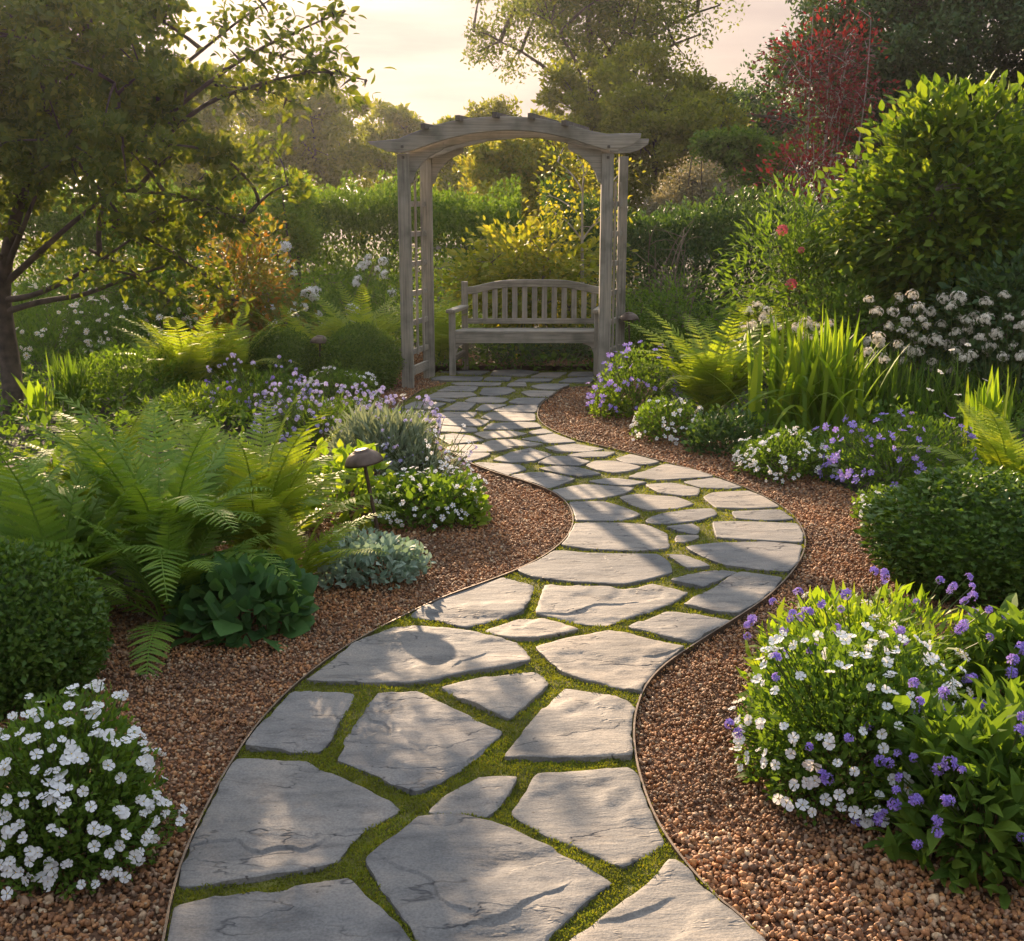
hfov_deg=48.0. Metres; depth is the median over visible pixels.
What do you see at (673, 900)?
flagstone
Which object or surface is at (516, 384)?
flagstone
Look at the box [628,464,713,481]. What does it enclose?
flagstone
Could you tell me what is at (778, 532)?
flagstone
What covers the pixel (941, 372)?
seed head plant
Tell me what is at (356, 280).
white phlox
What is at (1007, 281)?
leafy shrub
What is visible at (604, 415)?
leafy plant
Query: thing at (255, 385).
lilac flower clump
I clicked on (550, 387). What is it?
flagstone
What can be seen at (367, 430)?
lavender
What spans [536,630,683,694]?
flagstone
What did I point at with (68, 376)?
grassy plant
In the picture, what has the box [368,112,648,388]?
garden arbor
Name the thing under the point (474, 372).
flagstone
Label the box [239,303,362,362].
fern
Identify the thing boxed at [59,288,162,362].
white flower clump
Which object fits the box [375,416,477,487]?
lilac flower clump
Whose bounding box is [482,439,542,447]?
flagstone
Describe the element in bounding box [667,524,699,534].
flagstone
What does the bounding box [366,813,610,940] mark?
flagstone
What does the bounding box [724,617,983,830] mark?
white flower clump
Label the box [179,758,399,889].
flagstone
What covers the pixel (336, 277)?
leafy shrub
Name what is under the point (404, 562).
silver leaf plant
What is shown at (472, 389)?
flagstone
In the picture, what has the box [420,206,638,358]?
yellow shrub
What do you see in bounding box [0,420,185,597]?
fern
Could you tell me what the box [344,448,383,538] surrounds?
path lamp
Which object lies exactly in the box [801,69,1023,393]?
leafy shrub
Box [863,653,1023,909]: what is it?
violet flower clump
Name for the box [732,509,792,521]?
flagstone
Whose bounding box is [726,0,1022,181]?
oak tree
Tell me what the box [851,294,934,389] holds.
white allium
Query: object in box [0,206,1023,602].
ground
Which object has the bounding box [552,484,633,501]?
flagstone
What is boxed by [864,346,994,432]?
iris
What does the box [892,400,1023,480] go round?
fern
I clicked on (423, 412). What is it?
flagstone
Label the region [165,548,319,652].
heart leaf plant
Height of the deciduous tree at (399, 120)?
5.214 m
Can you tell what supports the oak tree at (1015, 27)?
on the ground at (472, 348)
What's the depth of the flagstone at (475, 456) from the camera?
7.38 m
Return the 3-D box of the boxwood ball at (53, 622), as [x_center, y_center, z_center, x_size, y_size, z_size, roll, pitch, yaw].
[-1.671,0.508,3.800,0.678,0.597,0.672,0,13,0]
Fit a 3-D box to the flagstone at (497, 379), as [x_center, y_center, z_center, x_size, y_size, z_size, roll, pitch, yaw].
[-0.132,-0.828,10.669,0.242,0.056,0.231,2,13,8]
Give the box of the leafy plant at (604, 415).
[589,390,634,418]
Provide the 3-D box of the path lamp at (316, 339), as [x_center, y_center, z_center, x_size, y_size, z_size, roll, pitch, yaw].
[-1.698,-0.917,10.223,0.175,0.570,0.175,0,13,0]
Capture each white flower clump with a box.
[0,678,188,900]
[11,277,65,347]
[12,284,106,372]
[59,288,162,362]
[111,288,208,345]
[300,359,382,406]
[370,464,489,531]
[629,394,707,444]
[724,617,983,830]
[729,425,840,484]
[849,483,891,524]
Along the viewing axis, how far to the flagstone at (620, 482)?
6.68 m
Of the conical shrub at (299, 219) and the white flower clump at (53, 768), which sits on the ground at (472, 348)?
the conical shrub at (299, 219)
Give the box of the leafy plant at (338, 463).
[294,437,398,529]
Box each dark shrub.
[457,324,565,367]
[526,324,610,361]
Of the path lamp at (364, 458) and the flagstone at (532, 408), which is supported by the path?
the flagstone at (532, 408)
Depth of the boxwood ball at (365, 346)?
9.96 m
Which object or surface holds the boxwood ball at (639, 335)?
on the ground at (472, 348)
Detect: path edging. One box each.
[161,389,573,940]
[537,386,805,932]
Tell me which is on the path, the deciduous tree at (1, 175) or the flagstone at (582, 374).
the flagstone at (582, 374)
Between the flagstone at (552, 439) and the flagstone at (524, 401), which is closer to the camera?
the flagstone at (552, 439)
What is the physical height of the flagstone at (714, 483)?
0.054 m
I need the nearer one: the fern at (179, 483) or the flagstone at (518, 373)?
the fern at (179, 483)
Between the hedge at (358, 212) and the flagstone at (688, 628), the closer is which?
the flagstone at (688, 628)
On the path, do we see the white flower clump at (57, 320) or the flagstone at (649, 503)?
the flagstone at (649, 503)
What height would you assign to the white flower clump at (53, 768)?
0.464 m
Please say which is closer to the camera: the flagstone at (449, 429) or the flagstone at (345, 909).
the flagstone at (345, 909)
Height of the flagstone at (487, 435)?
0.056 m
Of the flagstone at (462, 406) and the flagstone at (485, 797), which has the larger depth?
the flagstone at (462, 406)
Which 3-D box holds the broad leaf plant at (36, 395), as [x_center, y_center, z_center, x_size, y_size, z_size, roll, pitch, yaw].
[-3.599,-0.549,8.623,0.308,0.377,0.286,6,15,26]
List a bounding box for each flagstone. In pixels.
[168,878,410,940]
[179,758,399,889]
[246,691,353,754]
[306,626,529,686]
[338,691,502,795]
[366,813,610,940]
[398,410,431,416]
[402,401,445,409]
[411,578,533,629]
[421,398,455,402]
[427,392,476,398]
[429,776,516,818]
[430,425,477,433]
[431,376,482,382]
[431,418,489,427]
[434,412,476,418]
[438,386,477,392]
[439,433,483,444]
[441,370,489,375]
[442,672,548,720]
[443,402,475,411]
[447,444,513,453]
[451,382,501,386]
[454,452,489,461]
[465,397,508,403]
[475,431,526,440]
[475,462,525,475]
[476,404,506,412]
[480,387,514,396]
[481,412,535,422]
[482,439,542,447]
[483,422,540,430]
[484,377,510,381]
[485,618,578,641]
[491,369,538,376]
[493,404,538,413]
[493,448,550,463]
[505,689,634,762]
[507,382,526,387]
[508,398,546,404]
[510,472,574,489]
[512,767,663,870]
[514,378,552,382]
[518,550,671,586]
[521,390,555,397]
[521,433,575,444]
[528,428,552,435]
[531,372,566,378]
[531,384,568,390]
[536,584,687,627]
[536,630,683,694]
[538,456,589,466]
[539,466,600,477]
[545,444,603,453]
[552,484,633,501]
[559,377,594,387]
[562,522,669,552]
[566,451,615,459]
[568,372,593,376]
[569,501,639,522]
[570,859,765,940]
[586,461,640,474]
[589,478,646,487]
[616,454,658,466]
[620,494,693,511]
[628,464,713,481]
[629,612,729,644]
[645,508,716,525]
[646,483,699,497]
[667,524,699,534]
[667,554,709,570]
[671,570,736,589]
[674,535,698,544]
[684,477,741,490]
[684,571,781,616]
[686,541,801,574]
[703,491,778,510]
[712,521,803,544]
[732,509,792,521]
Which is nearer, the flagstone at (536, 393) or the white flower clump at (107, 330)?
the flagstone at (536, 393)
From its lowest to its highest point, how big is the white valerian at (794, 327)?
0.744 m
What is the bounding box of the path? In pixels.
[166,370,803,940]
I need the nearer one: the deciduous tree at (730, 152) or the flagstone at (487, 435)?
the flagstone at (487, 435)
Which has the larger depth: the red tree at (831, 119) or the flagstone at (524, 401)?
the red tree at (831, 119)
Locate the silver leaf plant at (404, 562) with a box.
[314,524,435,589]
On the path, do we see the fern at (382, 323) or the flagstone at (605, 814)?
the flagstone at (605, 814)
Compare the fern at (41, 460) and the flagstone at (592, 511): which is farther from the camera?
the flagstone at (592, 511)
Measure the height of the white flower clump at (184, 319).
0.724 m
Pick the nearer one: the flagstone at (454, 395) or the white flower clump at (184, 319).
the flagstone at (454, 395)
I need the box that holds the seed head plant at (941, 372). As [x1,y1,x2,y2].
[927,343,1002,445]
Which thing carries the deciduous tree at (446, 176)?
on the ground at (472, 348)
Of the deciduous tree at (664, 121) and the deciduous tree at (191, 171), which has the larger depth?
the deciduous tree at (191, 171)
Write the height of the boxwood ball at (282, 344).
0.610 m
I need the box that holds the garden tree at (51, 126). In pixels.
[0,0,395,421]
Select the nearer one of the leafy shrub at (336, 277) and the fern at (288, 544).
the fern at (288, 544)
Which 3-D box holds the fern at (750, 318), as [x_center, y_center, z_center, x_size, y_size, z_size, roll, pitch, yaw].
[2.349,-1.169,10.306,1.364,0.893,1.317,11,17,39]
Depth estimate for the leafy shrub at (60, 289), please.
12.64 m
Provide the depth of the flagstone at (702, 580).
4.95 m
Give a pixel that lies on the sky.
(424, 41)
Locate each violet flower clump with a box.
[585,340,678,418]
[736,566,1008,743]
[812,408,983,491]
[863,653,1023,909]
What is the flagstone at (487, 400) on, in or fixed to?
on the path
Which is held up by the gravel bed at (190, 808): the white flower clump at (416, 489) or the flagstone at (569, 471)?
the white flower clump at (416, 489)
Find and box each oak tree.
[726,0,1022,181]
[967,0,1023,140]
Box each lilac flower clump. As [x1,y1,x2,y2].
[204,353,312,423]
[251,371,382,450]
[308,382,395,428]
[361,394,441,448]
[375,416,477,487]
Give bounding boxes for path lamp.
[310,335,326,382]
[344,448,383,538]
[619,312,638,374]
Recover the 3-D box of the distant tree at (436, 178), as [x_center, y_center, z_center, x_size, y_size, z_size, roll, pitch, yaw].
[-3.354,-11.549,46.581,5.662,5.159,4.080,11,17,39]
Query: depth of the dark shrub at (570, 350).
12.09 m
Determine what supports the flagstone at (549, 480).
on the path
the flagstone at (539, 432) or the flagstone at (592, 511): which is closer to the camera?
the flagstone at (592, 511)
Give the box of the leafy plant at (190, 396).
[139,380,268,429]
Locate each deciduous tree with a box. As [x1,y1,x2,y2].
[0,108,81,230]
[60,54,255,262]
[229,64,396,261]
[344,94,432,252]
[432,94,522,271]
[452,108,600,275]
[521,50,625,226]
[582,35,751,286]
[677,123,815,305]
[711,72,823,261]
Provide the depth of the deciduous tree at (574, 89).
22.29 m
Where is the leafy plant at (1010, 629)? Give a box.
[944,593,1023,714]
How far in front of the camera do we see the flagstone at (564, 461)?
7.22 m
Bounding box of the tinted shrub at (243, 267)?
[176,194,318,374]
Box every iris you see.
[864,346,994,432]
[958,367,1016,463]
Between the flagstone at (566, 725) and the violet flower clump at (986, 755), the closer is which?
the violet flower clump at (986, 755)
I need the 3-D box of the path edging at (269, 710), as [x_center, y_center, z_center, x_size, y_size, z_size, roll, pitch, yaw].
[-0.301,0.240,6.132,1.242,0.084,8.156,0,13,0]
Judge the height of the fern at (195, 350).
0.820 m
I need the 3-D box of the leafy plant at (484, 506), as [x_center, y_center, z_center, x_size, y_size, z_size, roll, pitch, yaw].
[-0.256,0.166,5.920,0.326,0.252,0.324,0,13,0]
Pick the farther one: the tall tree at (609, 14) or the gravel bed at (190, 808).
the tall tree at (609, 14)
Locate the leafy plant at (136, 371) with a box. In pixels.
[60,343,196,412]
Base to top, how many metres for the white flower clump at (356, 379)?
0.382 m
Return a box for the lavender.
[309,401,445,488]
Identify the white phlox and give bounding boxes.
[256,241,324,332]
[287,286,357,354]
[345,253,418,356]
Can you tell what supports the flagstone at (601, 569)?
on the path
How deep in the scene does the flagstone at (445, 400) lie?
9.51 m
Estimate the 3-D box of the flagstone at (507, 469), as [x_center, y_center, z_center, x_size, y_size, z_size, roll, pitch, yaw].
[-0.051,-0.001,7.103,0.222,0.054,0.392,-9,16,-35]
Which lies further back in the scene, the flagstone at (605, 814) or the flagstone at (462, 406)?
the flagstone at (462, 406)
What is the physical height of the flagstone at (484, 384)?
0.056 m
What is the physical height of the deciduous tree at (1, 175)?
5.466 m
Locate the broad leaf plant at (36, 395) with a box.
[7,373,53,421]
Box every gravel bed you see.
[0,354,592,940]
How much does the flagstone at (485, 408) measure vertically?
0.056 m
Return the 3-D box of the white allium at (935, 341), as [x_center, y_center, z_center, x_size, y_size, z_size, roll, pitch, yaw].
[3.400,-0.901,8.818,0.862,0.976,0.769,0,13,0]
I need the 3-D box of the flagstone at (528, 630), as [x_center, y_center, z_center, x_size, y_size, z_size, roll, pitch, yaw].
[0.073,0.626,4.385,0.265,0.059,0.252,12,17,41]
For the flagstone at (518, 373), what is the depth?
11.00 m
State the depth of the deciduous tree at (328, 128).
31.61 m
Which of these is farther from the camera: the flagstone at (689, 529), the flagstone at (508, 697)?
the flagstone at (689, 529)
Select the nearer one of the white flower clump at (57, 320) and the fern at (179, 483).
the fern at (179, 483)
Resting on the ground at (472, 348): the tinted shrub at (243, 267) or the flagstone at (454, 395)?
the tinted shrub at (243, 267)
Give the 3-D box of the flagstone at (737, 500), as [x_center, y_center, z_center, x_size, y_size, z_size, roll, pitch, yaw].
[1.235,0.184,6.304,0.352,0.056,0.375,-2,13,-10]
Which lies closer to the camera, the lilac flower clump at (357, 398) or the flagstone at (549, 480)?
the flagstone at (549, 480)
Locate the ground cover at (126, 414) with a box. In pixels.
[0,314,1023,583]
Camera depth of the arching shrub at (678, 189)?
16.01 m
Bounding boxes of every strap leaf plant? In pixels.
[703,306,904,443]
[848,332,924,424]
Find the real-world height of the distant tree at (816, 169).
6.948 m
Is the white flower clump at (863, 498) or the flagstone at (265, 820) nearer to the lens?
the flagstone at (265, 820)
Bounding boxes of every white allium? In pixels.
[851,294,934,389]
[863,289,960,423]
[901,290,1013,414]
[958,290,1023,424]
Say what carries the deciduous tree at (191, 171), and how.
on the ground at (472, 348)
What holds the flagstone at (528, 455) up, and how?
on the path
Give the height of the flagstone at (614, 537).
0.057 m
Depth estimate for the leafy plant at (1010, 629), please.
3.60 m
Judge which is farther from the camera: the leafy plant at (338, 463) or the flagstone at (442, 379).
the flagstone at (442, 379)
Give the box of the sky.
[0,0,1021,204]
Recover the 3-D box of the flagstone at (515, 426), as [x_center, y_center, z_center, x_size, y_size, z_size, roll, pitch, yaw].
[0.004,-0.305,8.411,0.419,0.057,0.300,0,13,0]
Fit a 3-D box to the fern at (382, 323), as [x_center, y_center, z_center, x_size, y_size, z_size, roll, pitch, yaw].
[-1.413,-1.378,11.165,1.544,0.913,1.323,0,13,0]
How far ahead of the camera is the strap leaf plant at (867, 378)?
8.57 m
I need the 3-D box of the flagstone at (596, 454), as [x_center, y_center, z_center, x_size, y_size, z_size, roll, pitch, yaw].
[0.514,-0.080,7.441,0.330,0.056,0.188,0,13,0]
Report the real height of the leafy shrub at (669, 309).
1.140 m
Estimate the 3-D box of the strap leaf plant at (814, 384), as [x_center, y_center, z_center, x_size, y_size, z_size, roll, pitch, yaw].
[1.967,-0.603,7.865,1.364,1.120,1.530,0,13,0]
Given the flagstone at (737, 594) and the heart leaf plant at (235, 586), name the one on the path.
the flagstone at (737, 594)
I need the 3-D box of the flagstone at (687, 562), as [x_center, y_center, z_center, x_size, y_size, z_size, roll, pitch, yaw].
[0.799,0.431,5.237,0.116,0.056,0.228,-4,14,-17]
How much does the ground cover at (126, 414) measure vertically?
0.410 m
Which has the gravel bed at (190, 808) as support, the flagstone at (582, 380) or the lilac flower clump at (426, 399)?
the lilac flower clump at (426, 399)
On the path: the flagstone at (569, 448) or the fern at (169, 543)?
the flagstone at (569, 448)
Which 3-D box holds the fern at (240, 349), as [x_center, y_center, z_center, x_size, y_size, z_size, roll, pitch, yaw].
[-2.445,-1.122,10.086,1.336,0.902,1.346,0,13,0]
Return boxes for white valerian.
[738,301,781,409]
[791,316,833,342]
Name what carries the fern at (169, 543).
on the gravel bed at (190, 808)
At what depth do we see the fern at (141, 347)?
11.21 m
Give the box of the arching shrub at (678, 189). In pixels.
[632,154,753,319]
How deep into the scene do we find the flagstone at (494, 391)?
9.92 m
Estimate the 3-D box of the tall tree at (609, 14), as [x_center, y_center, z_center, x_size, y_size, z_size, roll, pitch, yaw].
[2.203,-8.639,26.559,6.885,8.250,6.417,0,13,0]
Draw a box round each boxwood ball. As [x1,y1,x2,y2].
[0,533,115,721]
[245,325,318,389]
[316,320,407,391]
[624,318,695,374]
[853,459,1023,611]
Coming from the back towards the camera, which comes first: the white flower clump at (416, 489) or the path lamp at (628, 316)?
the path lamp at (628, 316)
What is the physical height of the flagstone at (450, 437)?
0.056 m
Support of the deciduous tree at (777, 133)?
on the ground at (472, 348)
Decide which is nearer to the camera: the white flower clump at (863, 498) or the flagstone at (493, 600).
the flagstone at (493, 600)
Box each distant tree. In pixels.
[390,122,490,244]
[624,79,723,203]
[783,87,878,206]
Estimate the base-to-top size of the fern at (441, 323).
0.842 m
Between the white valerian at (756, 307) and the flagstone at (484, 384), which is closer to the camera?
the white valerian at (756, 307)
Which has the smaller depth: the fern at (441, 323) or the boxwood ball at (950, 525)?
the boxwood ball at (950, 525)
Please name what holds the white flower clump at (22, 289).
on the ground at (472, 348)
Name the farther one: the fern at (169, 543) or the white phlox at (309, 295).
the white phlox at (309, 295)
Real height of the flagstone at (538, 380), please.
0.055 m
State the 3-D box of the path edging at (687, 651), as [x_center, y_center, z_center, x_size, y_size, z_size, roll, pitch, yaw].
[0.831,0.221,6.215,1.276,0.083,8.326,0,13,0]
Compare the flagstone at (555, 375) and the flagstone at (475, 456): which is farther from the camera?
the flagstone at (555, 375)
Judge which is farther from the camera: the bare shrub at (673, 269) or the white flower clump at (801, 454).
the bare shrub at (673, 269)
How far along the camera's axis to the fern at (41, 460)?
5.21 m
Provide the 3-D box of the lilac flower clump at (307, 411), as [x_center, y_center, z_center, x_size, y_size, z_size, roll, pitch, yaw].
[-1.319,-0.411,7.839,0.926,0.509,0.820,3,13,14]
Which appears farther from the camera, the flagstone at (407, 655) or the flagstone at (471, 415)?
the flagstone at (471, 415)
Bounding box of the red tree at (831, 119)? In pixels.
[746,0,909,311]
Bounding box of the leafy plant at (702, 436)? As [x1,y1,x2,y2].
[680,403,768,456]
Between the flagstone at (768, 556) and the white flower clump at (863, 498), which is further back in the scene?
the white flower clump at (863, 498)
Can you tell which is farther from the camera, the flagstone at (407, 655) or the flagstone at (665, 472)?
the flagstone at (665, 472)
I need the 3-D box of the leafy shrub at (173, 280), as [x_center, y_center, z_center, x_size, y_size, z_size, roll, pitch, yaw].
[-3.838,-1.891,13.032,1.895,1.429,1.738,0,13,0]
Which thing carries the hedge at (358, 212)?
on the ground at (472, 348)
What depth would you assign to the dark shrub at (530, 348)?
11.85 m
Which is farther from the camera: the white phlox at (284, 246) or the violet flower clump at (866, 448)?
the white phlox at (284, 246)
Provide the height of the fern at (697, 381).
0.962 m
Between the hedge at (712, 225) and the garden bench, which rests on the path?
the garden bench
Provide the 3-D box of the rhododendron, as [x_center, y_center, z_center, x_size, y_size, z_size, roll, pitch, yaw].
[2.568,-1.642,10.575,1.722,2.146,1.657,0,13,0]
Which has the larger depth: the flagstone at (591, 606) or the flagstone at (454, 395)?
the flagstone at (454, 395)
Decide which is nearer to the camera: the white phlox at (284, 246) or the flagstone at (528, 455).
the flagstone at (528, 455)
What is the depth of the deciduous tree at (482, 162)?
18.91 m
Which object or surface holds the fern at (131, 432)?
on the ground at (472, 348)
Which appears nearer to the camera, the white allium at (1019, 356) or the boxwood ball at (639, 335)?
the white allium at (1019, 356)
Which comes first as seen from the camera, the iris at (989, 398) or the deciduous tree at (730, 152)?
the iris at (989, 398)
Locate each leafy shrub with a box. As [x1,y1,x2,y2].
[11,248,183,356]
[95,244,245,345]
[255,249,398,333]
[579,286,682,345]
[613,262,769,357]
[768,264,940,391]
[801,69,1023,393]
[887,233,1023,407]
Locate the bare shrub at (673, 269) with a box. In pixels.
[629,220,711,320]
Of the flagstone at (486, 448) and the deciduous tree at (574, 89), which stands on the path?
the flagstone at (486, 448)
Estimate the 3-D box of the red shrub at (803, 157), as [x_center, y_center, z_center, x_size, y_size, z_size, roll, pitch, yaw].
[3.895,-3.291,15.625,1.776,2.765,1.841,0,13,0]
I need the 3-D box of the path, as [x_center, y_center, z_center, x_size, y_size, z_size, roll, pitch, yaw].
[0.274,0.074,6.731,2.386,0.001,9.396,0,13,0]
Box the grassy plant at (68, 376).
[43,348,103,411]
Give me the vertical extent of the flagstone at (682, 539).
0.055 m
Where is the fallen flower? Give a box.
[851,817,860,826]
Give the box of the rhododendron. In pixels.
[694,172,880,386]
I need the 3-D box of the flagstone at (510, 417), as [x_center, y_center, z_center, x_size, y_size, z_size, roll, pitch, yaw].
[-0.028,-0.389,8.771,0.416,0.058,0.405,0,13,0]
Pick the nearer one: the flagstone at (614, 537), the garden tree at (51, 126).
the flagstone at (614, 537)
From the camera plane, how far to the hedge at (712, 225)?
13.07 m
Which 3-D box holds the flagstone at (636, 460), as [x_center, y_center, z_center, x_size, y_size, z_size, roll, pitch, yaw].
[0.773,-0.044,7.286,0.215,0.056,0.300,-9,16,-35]
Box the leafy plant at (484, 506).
[433,477,493,527]
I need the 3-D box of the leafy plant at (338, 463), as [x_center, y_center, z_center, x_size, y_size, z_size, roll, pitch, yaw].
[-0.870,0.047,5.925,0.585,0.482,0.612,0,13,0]
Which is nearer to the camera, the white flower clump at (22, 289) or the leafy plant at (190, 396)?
the leafy plant at (190, 396)
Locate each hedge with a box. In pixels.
[0,167,525,339]
[537,170,863,344]
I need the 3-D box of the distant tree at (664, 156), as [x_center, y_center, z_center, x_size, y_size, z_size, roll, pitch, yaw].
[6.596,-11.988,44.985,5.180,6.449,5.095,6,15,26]
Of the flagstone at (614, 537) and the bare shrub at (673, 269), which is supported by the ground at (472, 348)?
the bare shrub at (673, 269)
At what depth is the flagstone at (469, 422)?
8.52 m
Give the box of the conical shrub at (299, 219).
[253,164,344,325]
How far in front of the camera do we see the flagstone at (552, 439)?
7.90 m
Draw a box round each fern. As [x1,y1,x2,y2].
[0,385,199,506]
[0,385,354,602]
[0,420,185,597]
[0,438,123,547]
[63,478,306,679]
[78,378,401,568]
[100,306,258,393]
[109,331,162,369]
[149,296,308,388]
[228,489,389,574]
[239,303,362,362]
[288,284,441,344]
[383,286,511,365]
[624,303,819,414]
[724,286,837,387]
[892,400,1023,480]
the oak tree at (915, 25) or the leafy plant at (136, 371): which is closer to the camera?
the leafy plant at (136, 371)
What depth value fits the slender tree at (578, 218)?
12.11 m
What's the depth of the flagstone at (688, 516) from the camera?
5.95 m
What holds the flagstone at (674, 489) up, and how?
on the path
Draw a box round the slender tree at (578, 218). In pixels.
[517,139,645,355]
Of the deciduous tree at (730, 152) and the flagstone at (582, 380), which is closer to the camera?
the flagstone at (582, 380)
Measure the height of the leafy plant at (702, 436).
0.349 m
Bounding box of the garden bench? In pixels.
[446,279,598,375]
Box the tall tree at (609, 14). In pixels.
[460,0,749,100]
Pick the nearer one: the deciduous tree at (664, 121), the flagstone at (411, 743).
the flagstone at (411, 743)
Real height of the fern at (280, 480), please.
0.889 m
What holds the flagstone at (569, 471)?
on the path
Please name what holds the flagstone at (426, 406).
on the path
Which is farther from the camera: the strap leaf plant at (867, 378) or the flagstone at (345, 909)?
the strap leaf plant at (867, 378)
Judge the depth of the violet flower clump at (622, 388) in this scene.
8.84 m
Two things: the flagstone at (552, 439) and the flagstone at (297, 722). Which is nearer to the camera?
the flagstone at (297, 722)
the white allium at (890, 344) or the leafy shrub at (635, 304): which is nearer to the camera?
the white allium at (890, 344)
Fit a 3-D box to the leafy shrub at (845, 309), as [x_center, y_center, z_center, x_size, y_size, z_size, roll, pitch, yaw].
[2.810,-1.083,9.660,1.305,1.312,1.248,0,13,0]

